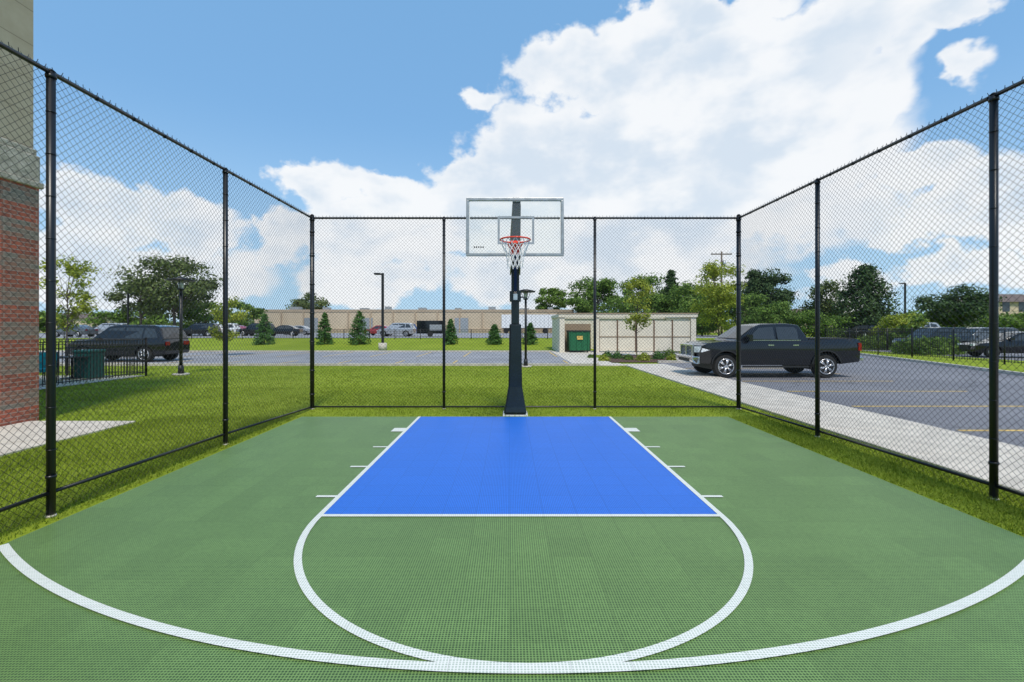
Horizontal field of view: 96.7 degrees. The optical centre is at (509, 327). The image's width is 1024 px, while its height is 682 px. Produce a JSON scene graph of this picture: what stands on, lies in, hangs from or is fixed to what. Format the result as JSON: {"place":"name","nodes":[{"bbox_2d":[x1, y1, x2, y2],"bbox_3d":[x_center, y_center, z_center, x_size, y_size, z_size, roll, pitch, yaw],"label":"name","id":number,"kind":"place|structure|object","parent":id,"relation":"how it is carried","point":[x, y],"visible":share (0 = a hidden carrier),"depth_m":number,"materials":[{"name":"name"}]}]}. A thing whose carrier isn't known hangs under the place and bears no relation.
{"place":"outdoors","nodes":[
{"label":"outdoors","id":0,"kind":"place"},
{"bbox_2d":[0,0,32,148],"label":"walls","id":1,"kind":"structure","parent":0,"point":[16,24],"depth_m":8.00,"materials":[{"name":"beige"}]},
{"bbox_2d":[39,375,144,388],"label":"patio pavement","id":2,"kind":"structure","parent":0,"point":[75,383],"depth_m":14.63,"materials":[{"name":"concrete"}]},
{"bbox_2d":[39,352,57,381],"bbox_3d":[-14.023,1.215,13.654,0.551,0.952,0.643,0,0,-23],"label":"trash bin","id":3,"kind":"object","parent":2,"relation":"on","point":[44,362],"visible":0.2,"depth_m":13.84,"materials":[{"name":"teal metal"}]},
{"bbox_2d":[59,356,88,379],"bbox_3d":[-14.600,1.320,15.200,1.091,0.740,1.091,0,0,0],"label":"patio table","id":4,"kind":"object","parent":2,"relation":"on","point":[71,357],"visible":0.39,"depth_m":15.14,"materials":[{"name":"black metal"}]},
{"bbox_2d":[72,349,105,377],"bbox_3d":[-14.300,1.215,15.500,0.620,0.950,0.620,0,0,0],"label":"trash bin","id":5,"kind":"object","parent":2,"relation":"on","point":[85,363],"visible":0.51,"depth_m":15.22,"materials":[{"name":"green plastic"}]},
{"bbox_2d":[60,352,570,362],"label":"asphalt drive road","id":6,"kind":"structure","parent":0,"point":[471,357],"depth_m":26.08,"materials":[{"name":"grey asphalt"}]},
{"bbox_2d":[70,325,189,361],"bbox_3d":[-19.509,0.759,23.381,5.003,1.858,2.152,0,0,0],"label":"parked suv","id":7,"kind":"object","parent":6,"relation":"on","point":[113,334],"visible":0.49,"depth_m":22.54,"materials":[{"name":"grey paint"}]},
{"bbox_2d":[39,333,717,337],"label":"parking lot pavement","id":8,"kind":"structure","parent":0,"point":[460,335],"depth_m":57.84,"materials":[{"name":"grey asphalt"}]},
{"bbox_2d":[56,325,98,336],"bbox_3d":[-53.304,0.346,55.776,4.620,1.483,2.030,0,0,4],"label":"parked car","id":9,"kind":"object","parent":8,"relation":"on","point":[84,329],"visible":0.65,"depth_m":54.95,"materials":[{"name":"grey paint"}]},
{"bbox_2d":[94,323,126,334],"bbox_3d":[-54.146,0.211,61.423,4.720,1.753,2.030,0,0,-13],"label":"parked suv","id":10,"kind":"object","parent":8,"relation":"on","point":[106,326],"visible":0.1,"depth_m":60.66,"materials":[{"name":"silver paint"}]},
{"bbox_2d":[183,323,220,335],"bbox_3d":[-40.522,0.211,59.423,4.720,1.753,2.030,0,0,-13],"label":"parked suv","id":11,"kind":"object","parent":8,"relation":"on","point":[196,329],"visible":0.39,"depth_m":58.72,"materials":[{"name":"grey paint"}]},
{"bbox_2d":[202,323,239,335],"bbox_3d":[-39.022,0.211,61.331,4.720,1.753,2.030,0,0,-10],"label":"parked suv","id":12,"kind":"object","parent":8,"relation":"on","point":[232,327],"visible":0.17,"depth_m":60.87,"materials":[{"name":"white paint"}]},
{"bbox_2d":[239,323,274,335],"bbox_3d":[-34.654,0.211,62.463,4.720,1.753,2.030,0,0,11],"label":"parked suv","id":13,"kind":"object","parent":8,"relation":"on","point":[251,328],"visible":0.34,"depth_m":61.69,"materials":[{"name":"grey paint"}]},
{"bbox_2d":[270,325,302,335],"bbox_3d":[-30.477,0.346,61.345,4.620,1.483,2.030,0,0,-11],"label":"parked car","id":14,"kind":"object","parent":8,"relation":"on","point":[293,331],"visible":0.56,"depth_m":60.68,"materials":[{"name":"grey paint"}]},
{"bbox_2d":[366,325,387,334],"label":"parked car","id":15,"kind":"object","parent":8,"relation":"on","point":[374,329],"visible":0.3,"depth_m":65.69,"materials":[{"name":"red paint"}]},
{"bbox_2d":[377,323,415,336],"bbox_3d":[-14.357,0.211,57.891,4.720,1.753,2.030,0,0,1],"label":"parked suv","id":16,"kind":"object","parent":8,"relation":"on","point":[410,326],"visible":0.69,"depth_m":57.02,"materials":[{"name":"silver paint"}]},
{"bbox_2d":[417,321,445,336],"bbox_3d":[-9.262,0.097,56.975,4.294,1.994,2.050,0,0,0],"label":"box trailer","id":17,"kind":"object","parent":8,"relation":"on","point":[438,329],"visible":0.73,"depth_m":56.00,"materials":[{"name":"grey paint"}]},
{"bbox_2d":[501,315,553,332],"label":"semi trailer","id":18,"kind":"object","parent":8,"relation":"on","point":[541,322],"visible":0.49,"depth_m":90.00,"materials":[{"name":"white paint"}]},
{"bbox_2d":[0,330,1023,544],"bbox_3d":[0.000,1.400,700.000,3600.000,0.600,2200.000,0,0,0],"label":"ground","id":19,"kind":"structure","parent":0,"point":[430,344],"depth_m":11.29,"materials":[{"name":"green plant"}]},
{"bbox_2d":[0,178,38,426],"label":"brick walls","id":20,"kind":"structure","parent":19,"relation":"on","point":[23,315],"depth_m":8.02,"materials":[{"name":"red brick"}]},
{"bbox_2d":[0,137,43,188],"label":"stone band","id":21,"kind":"object","parent":20,"relation":"on","point":[19,166],"visible":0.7,"depth_m":8.00,"materials":[{"name":"beige stone"}]},
{"bbox_2d":[39,310,71,331],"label":"oak tree","id":22,"kind":"object","parent":19,"relation":"on","point":[42,315],"visible":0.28,"depth_m":84.13,"materials":[{"name":"green plant"}]},
{"bbox_2d":[0,421,135,456],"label":"building walkway","id":23,"kind":"structure","parent":19,"relation":"on","point":[13,439],"depth_m":7.34,"materials":[{"name":"concrete"}]},
{"bbox_2d":[39,254,101,337],"bbox_3d":[-25.035,-1.173,25.786,2.647,6.148,3.142,0,0,0],"label":"young maple tree","id":24,"kind":"object","parent":19,"relation":"on","point":[82,308],"visible":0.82,"depth_m":26.07,"materials":[{"name":"green plant"}]},
{"bbox_2d":[40,318,142,331],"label":"walls","id":25,"kind":"structure","parent":19,"relation":"on","point":[86,323],"depth_m":114.00,"materials":[{"name":"beige paint"}]},
{"bbox_2d":[39,338,146,386],"bbox_3d":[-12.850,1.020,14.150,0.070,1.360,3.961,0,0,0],"label":"iron railing","id":26,"kind":"object","parent":19,"relation":"on","point":[100,346],"visible":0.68,"depth_m":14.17,"materials":[{"name":"black metal"}]},
{"bbox_2d":[81,309,138,326],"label":"oak tree","id":27,"kind":"object","parent":19,"relation":"on","point":[112,318],"visible":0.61,"depth_m":83.13,"materials":[{"name":"green plant"}]},
{"bbox_2d":[103,282,171,324],"bbox_3d":[-51.827,-2.799,63.624,8.064,8.223,7.656,0,0,35],"label":"oak tree","id":28,"kind":"object","parent":19,"relation":"on","point":[118,298],"visible":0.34,"depth_m":62.72,"materials":[{"name":"green plant"}]},
{"bbox_2d":[129,312,171,324],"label":"oak tree","id":29,"kind":"object","parent":19,"relation":"on","point":[158,319],"visible":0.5,"depth_m":83.61,"materials":[{"name":"green plant"}]},
{"bbox_2d":[0,41,311,532],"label":"chain link fence","id":30,"kind":"object","parent":19,"relation":"on","point":[52,76],"visible":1,"depth_m":4.77,"materials":[{"name":"black metal"}]},
{"bbox_2d":[103,253,222,325],"bbox_3d":[-45.783,-4.384,62.658,13.695,11.430,12.604,0,0,0],"label":"oak tree","id":31,"kind":"object","parent":19,"relation":"on","point":[156,288],"visible":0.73,"depth_m":60.23,"materials":[{"name":"green plant"}]},
{"bbox_2d":[166,277,194,375],"bbox_3d":[-11.835,-0.056,16.400,0.833,3.512,0.833,0,0,0],"label":"street lamp","id":32,"kind":"object","parent":19,"relation":"on","point":[181,319],"visible":0.86,"depth_m":16.35,"materials":[{"name":"metal"}]},
{"bbox_2d":[168,301,235,334],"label":"oak tree","id":33,"kind":"object","parent":19,"relation":"on","point":[198,315],"visible":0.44,"depth_m":68.15,"materials":[{"name":"green plant"}]},
{"bbox_2d":[208,296,252,341],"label":"young maple tree","id":34,"kind":"object","parent":19,"relation":"on","point":[243,314],"visible":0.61,"depth_m":27.79,"materials":[{"name":"green plant"}]},
{"bbox_2d":[228,301,267,326],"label":"oak tree","id":35,"kind":"object","parent":19,"relation":"on","point":[253,311],"visible":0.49,"depth_m":90.07,"materials":[{"name":"green plant"}]},
{"bbox_2d":[252,313,275,344],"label":"evergreen shrub tree","id":36,"kind":"object","parent":19,"relation":"on","point":[269,337],"visible":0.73,"depth_m":40.80,"materials":[{"name":"green plant"}]},
{"bbox_2d":[64,329,547,338],"bbox_3d":[-18.000,0.614,46.000,54.070,1.060,0.061,0,0,0],"label":"iron fence","id":37,"kind":"object","parent":19,"relation":"on","point":[369,333],"visible":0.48,"depth_m":45.99,"materials":[{"name":"black metal"}]},
{"bbox_2d":[285,292,330,308],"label":"oak tree","id":38,"kind":"object","parent":19,"relation":"on","point":[319,304],"visible":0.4,"depth_m":117.50,"materials":[{"name":"green plant"}]},
{"bbox_2d":[314,312,335,344],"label":"evergreen shrub tree","id":39,"kind":"object","parent":19,"relation":"on","point":[324,324],"visible":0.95,"depth_m":40.82,"materials":[{"name":"green plant"}]},
{"bbox_2d":[346,311,370,344],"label":"evergreen shrub tree","id":40,"kind":"object","parent":19,"relation":"on","point":[359,322],"visible":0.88,"depth_m":40.80,"materials":[{"name":"green plant"}]},
{"bbox_2d":[374,273,386,349],"bbox_3d":[-9.477,-1.169,33.500,0.894,5.737,0.588,0,0,0],"label":"parking lot lamp","id":41,"kind":"object","parent":19,"relation":"on","point":[382,345],"visible":0.87,"depth_m":33.42,"materials":[{"name":"metal"}]},
{"bbox_2d":[255,309,571,328],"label":"walls","id":42,"kind":"structure","parent":19,"relation":"on","point":[490,316],"depth_m":100.00,"materials":[{"name":"beige concrete"}]},
{"bbox_2d":[304,318,467,332],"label":"dock doors","id":43,"kind":"structure","parent":42,"relation":"in","point":[463,325],"depth_m":99.80,"materials":[{"name":"metal"}]},
{"bbox_2d":[258,312,571,332],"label":"pilasters","id":44,"kind":"object","parent":42,"relation":"attached to","point":[481,330],"visible":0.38,"depth_m":99.85,"materials":[{"name":"beige concrete"}]},
{"bbox_2d":[289,306,552,308],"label":"roof units","id":45,"kind":"object","parent":42,"relation":"on","point":[388,307],"visible":0.46,"depth_m":105.00,"materials":[{"name":"metal"}]},
{"bbox_2d":[442,318,458,344],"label":"evergreen shrub tree","id":46,"kind":"object","parent":19,"relation":"on","point":[450,328],"visible":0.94,"depth_m":40.84,"materials":[{"name":"green plant"}]},
{"bbox_2d":[485,324,503,344],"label":"evergreen shrub tree","id":47,"kind":"object","parent":19,"relation":"on","point":[494,336],"visible":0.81,"depth_m":40.77,"materials":[{"name":"green plant"}]},
{"bbox_2d":[0,417,1023,681],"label":"court surface","id":48,"kind":"object","parent":19,"relation":"on","point":[210,543],"visible":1,"depth_m":3.09,"materials":[{"name":"green plastic"}]},
{"bbox_2d":[0,416,1023,672],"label":"court lines","id":49,"kind":"object","parent":48,"relation":"on","point":[440,662],"visible":1,"depth_m":2.49,"materials":[{"name":"white paint"}]},
{"bbox_2d":[324,417,716,513],"bbox_3d":[0.100,1.685,6.365,3.660,0.001,4.550,0,0,0],"label":"court key area","id":50,"kind":"object","parent":48,"relation":"on","point":[514,465],"visible":1,"depth_m":5.27,"materials":[{"name":"blue tile"}]},
{"bbox_2d":[466,197,563,415],"bbox_3d":[0.089,-0.200,7.950,1.568,3.800,2.539,0,0,0],"label":"basketball hoop","id":51,"kind":"object","parent":19,"relation":"on","point":[515,403],"visible":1,"depth_m":7.32,"materials":[{"name":"black metal"}]},
{"bbox_2d":[309,214,740,409],"bbox_3d":[0.335,-0.190,9.530,9.042,4.380,0.109,0,0,0],"label":"chain link fence","id":52,"kind":"object","parent":19,"relation":"on","point":[594,333],"visible":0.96,"depth_m":9.53,"materials":[{"name":"black metal"}]},
{"bbox_2d":[519,289,532,367],"bbox_3d":[0.710,0.012,19.800,0.833,3.376,0.833,0,0,0],"label":"street lamp","id":53,"kind":"object","parent":19,"relation":"on","point":[524,292],"visible":0.68,"depth_m":19.75,"materials":[{"name":"metal"}]},
{"bbox_2d":[521,323,538,344],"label":"evergreen shrub tree","id":54,"kind":"object","parent":19,"relation":"on","point":[531,337],"visible":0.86,"depth_m":40.79,"materials":[{"name":"green plant"}]},
{"bbox_2d":[39,350,1023,375],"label":"kerb","id":55,"kind":"structure","parent":19,"relation":"on","point":[540,364],"depth_m":20.35,"materials":[{"name":"concrete"}]},
{"bbox_2d":[533,287,567,308],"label":"oak tree","id":56,"kind":"object","parent":19,"relation":"on","point":[554,299],"visible":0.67,"depth_m":107.55,"materials":[{"name":"green plant"}]},
{"bbox_2d":[563,296,592,312],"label":"oak tree","id":57,"kind":"object","parent":19,"relation":"on","point":[582,303],"visible":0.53,"depth_m":88.39,"materials":[{"name":"green plant"}]},
{"bbox_2d":[564,276,621,312],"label":"oak tree","id":58,"kind":"object","parent":19,"relation":"on","point":[603,287],"visible":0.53,"depth_m":94.09,"materials":[{"name":"green plant"}]},
{"bbox_2d":[600,295,645,312],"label":"oak tree","id":59,"kind":"object","parent":19,"relation":"on","point":[619,307],"visible":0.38,"depth_m":70.72,"materials":[{"name":"green plant"}]},
{"bbox_2d":[551,313,697,351],"bbox_3d":[8.229,0.330,34.345,9.695,2.740,5.710,0,0,0],"label":"dumpster enclosure","id":60,"kind":"object","parent":19,"relation":"on","point":[605,321],"visible":0.7,"depth_m":31.68,"materials":[{"name":"beige concrete"}]},
{"bbox_2d":[601,355,665,361],"bbox_3d":[7.570,1.670,25.300,5.140,0.001,6.200,0,0,0],"label":"mulch bed","id":61,"kind":"object","parent":19,"relation":"on","point":[634,357],"visible":0.17,"depth_m":23.34,"materials":[{"name":"brown soil"}]},
{"bbox_2d":[622,276,656,354],"bbox_3d":[7.722,-0.610,26.923,2.229,5.023,1.736,0,0,0],"label":"young maple tree","id":62,"kind":"object","parent":61,"relation":"on","point":[635,284],"visible":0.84,"depth_m":26.74,"materials":[{"name":"green plant"}]},
{"bbox_2d":[634,351,651,360],"bbox_3d":[6.920,1.467,23.413,0.944,0.585,0.882,0,0,0],"label":"garden shrub","id":63,"kind":"object","parent":61,"relation":"on","point":[643,356],"visible":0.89,"depth_m":23.30,"materials":[{"name":"green plant"}]},
{"bbox_2d":[616,272,667,312],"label":"oak tree","id":64,"kind":"object","parent":19,"relation":"on","point":[624,292],"visible":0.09,"depth_m":84.71,"materials":[{"name":"green plant"}]},
{"bbox_2d":[639,292,672,312],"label":"oak tree","id":65,"kind":"object","parent":19,"relation":"on","point":[656,296],"visible":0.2,"depth_m":72.61,"materials":[{"name":"green plant"}]},
{"bbox_2d":[658,269,679,312],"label":"spruce tree","id":66,"kind":"object","parent":19,"relation":"on","point":[670,280],"visible":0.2,"depth_m":79.52,"materials":[{"name":"green plant"}]},
{"bbox_2d":[653,280,714,324],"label":"oak tree","id":67,"kind":"object","parent":19,"relation":"on","point":[682,295],"visible":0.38,"depth_m":68.70,"materials":[{"name":"green plant"}]},
{"bbox_2d":[673,294,730,335],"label":"oak tree","id":68,"kind":"object","parent":19,"relation":"on","point":[702,328],"visible":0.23,"depth_m":58.96,"materials":[{"name":"green plant"}]},
{"bbox_2d":[686,259,746,333],"bbox_3d":[17.325,-1.936,38.093,4.927,7.600,4.774,0,0,0],"label":"young maple tree","id":69,"kind":"object","parent":19,"relation":"on","point":[722,294],"visible":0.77,"depth_m":37.47,"materials":[{"name":"green plant"}]},
{"bbox_2d":[711,252,731,333],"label":"utility pole","id":70,"kind":"object","parent":19,"relation":"on","point":[723,263],"visible":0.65,"depth_m":65.91,"materials":[{"name":"brown wood"}]},
{"bbox_2d":[707,291,772,329],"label":"oak tree","id":71,"kind":"object","parent":19,"relation":"on","point":[746,299],"visible":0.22,"depth_m":54.66,"materials":[{"name":"green plant"}]},
{"bbox_2d":[728,268,776,325],"bbox_3d":[33.780,-3.437,61.963,8.013,9.474,7.504,0,0,18],"label":"tree","id":72,"kind":"object","parent":19,"relation":"on","point":[758,274],"visible":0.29,"depth_m":61.31,"materials":[{"name":"green plant"}]},
{"bbox_2d":[746,267,799,311],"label":"oak tree","id":73,"kind":"object","parent":19,"relation":"on","point":[768,282],"visible":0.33,"depth_m":60.21,"materials":[{"name":"green plant"}]},
{"bbox_2d":[746,300,800,326],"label":"oak tree","id":74,"kind":"object","parent":19,"relation":"on","point":[761,316],"visible":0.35,"depth_m":49.50,"materials":[{"name":"green plant"}]},
{"bbox_2d":[769,312,812,335],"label":"oak tree","id":75,"kind":"object","parent":19,"relation":"on","point":[784,313],"visible":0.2,"depth_m":47.81,"materials":[{"name":"green plant"}]},
{"bbox_2d":[785,309,855,336],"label":"oak tree","id":76,"kind":"object","parent":19,"relation":"on","point":[799,318],"visible":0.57,"depth_m":45.38,"materials":[{"name":"green plant"}]},
{"bbox_2d":[796,278,849,327],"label":"oak tree","id":77,"kind":"object","parent":19,"relation":"on","point":[822,287],"visible":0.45,"depth_m":58.60,"materials":[{"name":"green plant"}]},
{"bbox_2d":[844,324,877,337],"bbox_3d":[38.810,0.346,49.592,4.620,1.483,2.030,0,0,-18],"label":"parked car","id":78,"kind":"object","parent":19,"relation":"on","point":[865,325],"visible":0.25,"depth_m":48.95,"materials":[{"name":"grey paint"}]},
{"bbox_2d":[823,264,909,337],"bbox_3d":[40.132,-2.674,51.713,10.689,9.491,10.240,0,0,0],"label":"oak tree","id":79,"kind":"object","parent":19,"relation":"on","point":[871,292],"visible":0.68,"depth_m":51.17,"materials":[{"name":"green plant"}]},
{"bbox_2d":[857,334,889,349],"bbox_3d":[28.412,1.077,35.970,2.428,1.436,2.430,0,0,0],"label":"hedge shrub","id":80,"kind":"object","parent":19,"relation":"on","point":[870,342],"visible":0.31,"depth_m":35.56,"materials":[{"name":"green plant"}]},
{"bbox_2d":[739,76,1023,505],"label":"chain link fence","id":81,"kind":"object","parent":19,"relation":"on","point":[993,99],"visible":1,"depth_m":5.34,"materials":[{"name":"black metal"}]},
{"bbox_2d":[870,313,928,335],"bbox_3d":[32.476,0.330,38.220,3.545,3.170,3.699,0,0,0],"label":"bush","id":82,"kind":"object","parent":19,"relation":"on","point":[901,319],"visible":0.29,"depth_m":37.55,"materials":[{"name":"green plant"}]},
{"bbox_2d":[885,313,928,344],"bbox_3d":[30.005,0.400,34.380,2.778,3.005,3.114,0,0,29],"label":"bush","id":83,"kind":"object","parent":19,"relation":"on","point":[907,329],"visible":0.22,"depth_m":33.67,"materials":[{"name":"green plant"}]},
{"bbox_2d":[889,334,935,354],"bbox_3d":[26.708,1.079,29.964,2.564,1.412,2.441,0,0,0],"label":"hedge shrub","id":84,"kind":"object","parent":19,"relation":"on","point":[908,342],"visible":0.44,"depth_m":29.90,"materials":[{"name":"green plant"}]},
{"bbox_2d":[825,328,1022,363],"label":"iron fence","id":85,"kind":"object","parent":19,"relation":"on","point":[952,357],"visible":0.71,"depth_m":24.96,"materials":[{"name":"black metal"}]},
{"bbox_2d":[827,328,1023,348],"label":"iron fence","id":86,"kind":"object","parent":19,"relation":"on","point":[880,335],"visible":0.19,"depth_m":34.24,"materials":[{"name":"black metal"}]},
{"bbox_2d":[904,335,958,355],"bbox_3d":[26.868,1.097,29.080,2.661,1.406,2.478,0,0,0],"label":"hedge shrub","id":87,"kind":"object","parent":19,"relation":"on","point":[934,348],"visible":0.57,"depth_m":28.56,"materials":[{"name":"green plant"}]},
{"bbox_2d":[899,309,979,327],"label":"oak tree","id":88,"kind":"object","parent":19,"relation":"on","point":[914,311],"visible":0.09,"depth_m":58.91,"materials":[{"name":"green plant"}]},
{"bbox_2d":[934,334,966,353],"bbox_3d":[28.917,1.086,29.977,2.522,1.449,2.476,0,0,0],"label":"hedge shrub","id":89,"kind":"object","parent":19,"relation":"on","point":[956,347],"visible":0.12,"depth_m":29.48,"materials":[{"name":"green plant"}]},
{"bbox_2d":[911,283,1006,327],"bbox_3d":[49.228,-1.759,49.870,9.324,6.128,7.189,0,0,-38],"label":"oak tree","id":90,"kind":"object","parent":19,"relation":"on","point":[949,316],"visible":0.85,"depth_m":48.64,"materials":[{"name":"green plant"}]},
{"bbox_2d":[960,302,1022,327],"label":"walls","id":91,"kind":"structure","parent":19,"relation":"on","point":[1012,306],"depth_m":61.50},
{"bbox_2d":[1002,302,1023,330],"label":"windows","id":92,"kind":"structure","parent":91,"relation":"attached to","point":[1005,308],"depth_m":61.48,"materials":[{"name":"grey glass"}]},
{"bbox_2d":[968,310,1023,331],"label":"oak tree","id":93,"kind":"object","parent":19,"relation":"on","point":[1018,315],"visible":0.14,"depth_m":53.97,"materials":[{"name":"green plant"}]},
{"bbox_2d":[988,316,1023,331],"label":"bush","id":94,"kind":"object","parent":19,"relation":"on","point":[1010,320],"visible":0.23,"depth_m":39.57,"materials":[{"name":"green plant"}]},
{"bbox_2d":[33,0,1023,322],"label":"sky","id":95,"kind":"structure","parent":0,"point":[334,108],"materials":[{"name":"blue"}]},
{"bbox_2d":[60,336,1023,430],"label":"parking markings","id":96,"kind":"object","parent":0,"point":[854,406],"visible":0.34,"depth_m":9.78,"materials":[{"name":"white paint"}]},
{"bbox_2d":[558,355,611,362],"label":"ramp pavement","id":97,"kind":"structure","parent":0,"point":[582,359],"depth_m":24.37,"materials":[{"name":"concrete"}]},
{"bbox_2d":[552,351,654,354],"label":"dumpster pad pavement","id":98,"kind":"structure","parent":0,"point":[589,352],"depth_m":31.28,"materials":[{"name":"concrete"}]},
{"bbox_2d":[566,330,590,351],"bbox_3d":[4.834,0.935,31.988,1.543,1.530,1.525,0,0,0],"label":"dumpster","id":99,"kind":"object","parent":98,"relation":"on","point":[582,334],"visible":0.78,"depth_m":31.30,"materials":[{"name":"green metal"}]},
{"bbox_2d":[599,363,1023,492],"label":"sidewalk","id":100,"kind":"structure","parent":0,"point":[724,387],"depth_m":7.42,"materials":[{"name":"concrete"}]},
{"bbox_2d":[659,352,1023,446],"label":"parking lot pavement","id":101,"kind":"structure","parent":0,"point":[970,379],"depth_m":12.32,"materials":[{"name":"grey asphalt"}]},
{"bbox_2d":[676,321,862,377],"bbox_3d":[9.132,0.725,16.315,5.782,1.925,2.311,0,0,0],"label":"pickup truck","id":102,"kind":"object","parent":101,"relation":"on","point":[707,360],"visible":0.84,"depth_m":15.38,"materials":[{"name":"grey paint"}]},
{"bbox_2d":[862,350,1023,360],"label":"side parking lot pavement","id":103,"kind":"structure","parent":0,"point":[1017,355],"depth_m":27.97,"materials":[{"name":"grey asphalt"}]},
{"bbox_2d":[892,327,974,346],"bbox_3d":[29.836,0.811,32.130,4.720,1.753,2.030,0,0,-5],"label":"parked suv","id":104,"kind":"object","parent":103,"relation":"on","point":[942,331],"visible":0.06,"depth_m":31.47,"materials":[{"name":"grey paint"}]},
{"bbox_2d":[957,332,1023,356],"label":"parked car","id":105,"kind":"object","parent":103,"relation":"on","point":[983,345],"visible":0.49,"depth_m":25.84,"materials":[{"name":"grey paint"}]},
{"bbox_2d":[967,327,1018,340],"bbox_3d":[34.543,0.811,33.596,4.720,1.753,2.030,0,0,8],"label":"parked suv","id":106,"kind":"object","parent":103,"relation":"on","point":[981,336],"visible":0.03,"depth_m":32.80,"materials":[{"name":"grey paint"}]},
{"bbox_2d":[959,294,1023,302],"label":"roof","id":107,"kind":"structure","parent":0,"point":[1016,296],"depth_m":63.78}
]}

